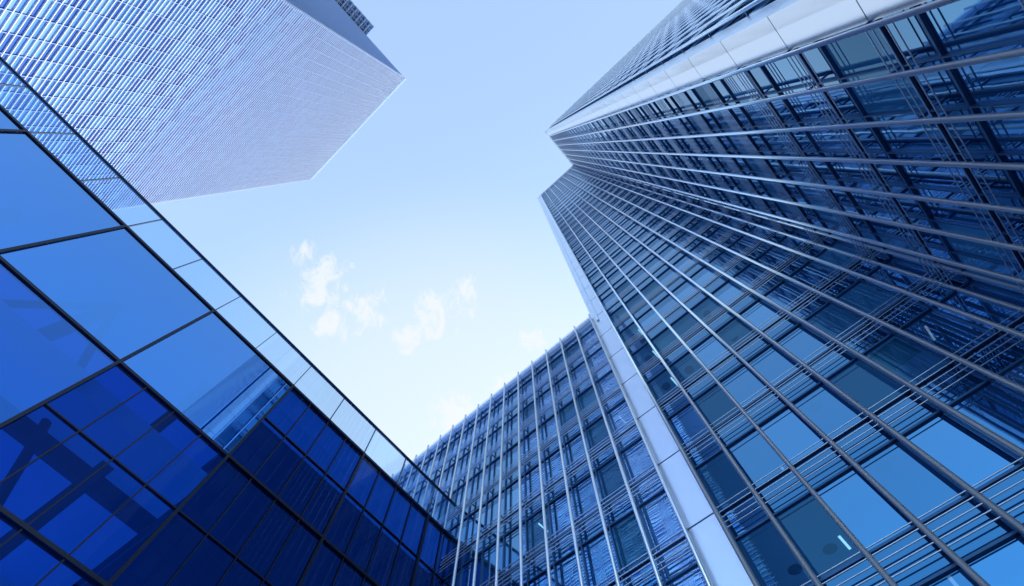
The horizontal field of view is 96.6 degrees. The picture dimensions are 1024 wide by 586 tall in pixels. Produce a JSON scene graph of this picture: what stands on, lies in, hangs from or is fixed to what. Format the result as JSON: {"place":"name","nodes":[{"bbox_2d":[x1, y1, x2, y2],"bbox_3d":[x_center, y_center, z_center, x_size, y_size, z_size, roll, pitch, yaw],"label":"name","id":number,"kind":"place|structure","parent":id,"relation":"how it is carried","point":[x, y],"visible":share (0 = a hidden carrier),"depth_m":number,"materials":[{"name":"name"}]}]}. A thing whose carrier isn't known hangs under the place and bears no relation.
{"place":"outdoors","nodes":[
{"label":"outdoors","id":0,"kind":"place"},
{"bbox_2d":[111,0,682,476],"label":"sky","id":1,"kind":"structure","parent":0,"point":[422,268],"materials":[{"name":"blue"}]},
{"bbox_2d":[391,0,1023,585],"bbox_3d":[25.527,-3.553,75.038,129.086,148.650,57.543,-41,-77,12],"label":"skyscraper","id":2,"kind":"structure","parent":0,"point":[789,236],"depth_m":21.02,"materials":[{"name":"blue glass"}]},
{"label":"paving","id":3,"kind":"structure","parent":0,"visible":0},
{"bbox_2d":[0,0,404,210],"bbox_3d":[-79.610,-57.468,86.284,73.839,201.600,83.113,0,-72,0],"label":"louvred tower","id":4,"kind":"structure","parent":3,"relation":"on","point":[154,101],"depth_m":88.57,"materials":[{"name":"white glass"}]},
{"bbox_2d":[0,56,456,585],"bbox_3d":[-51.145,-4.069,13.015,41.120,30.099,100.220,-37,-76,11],"label":"glass block","id":5,"kind":"structure","parent":3,"relation":"on","point":[163,422],"depth_m":21.26,"materials":[{"name":"blue glass"}]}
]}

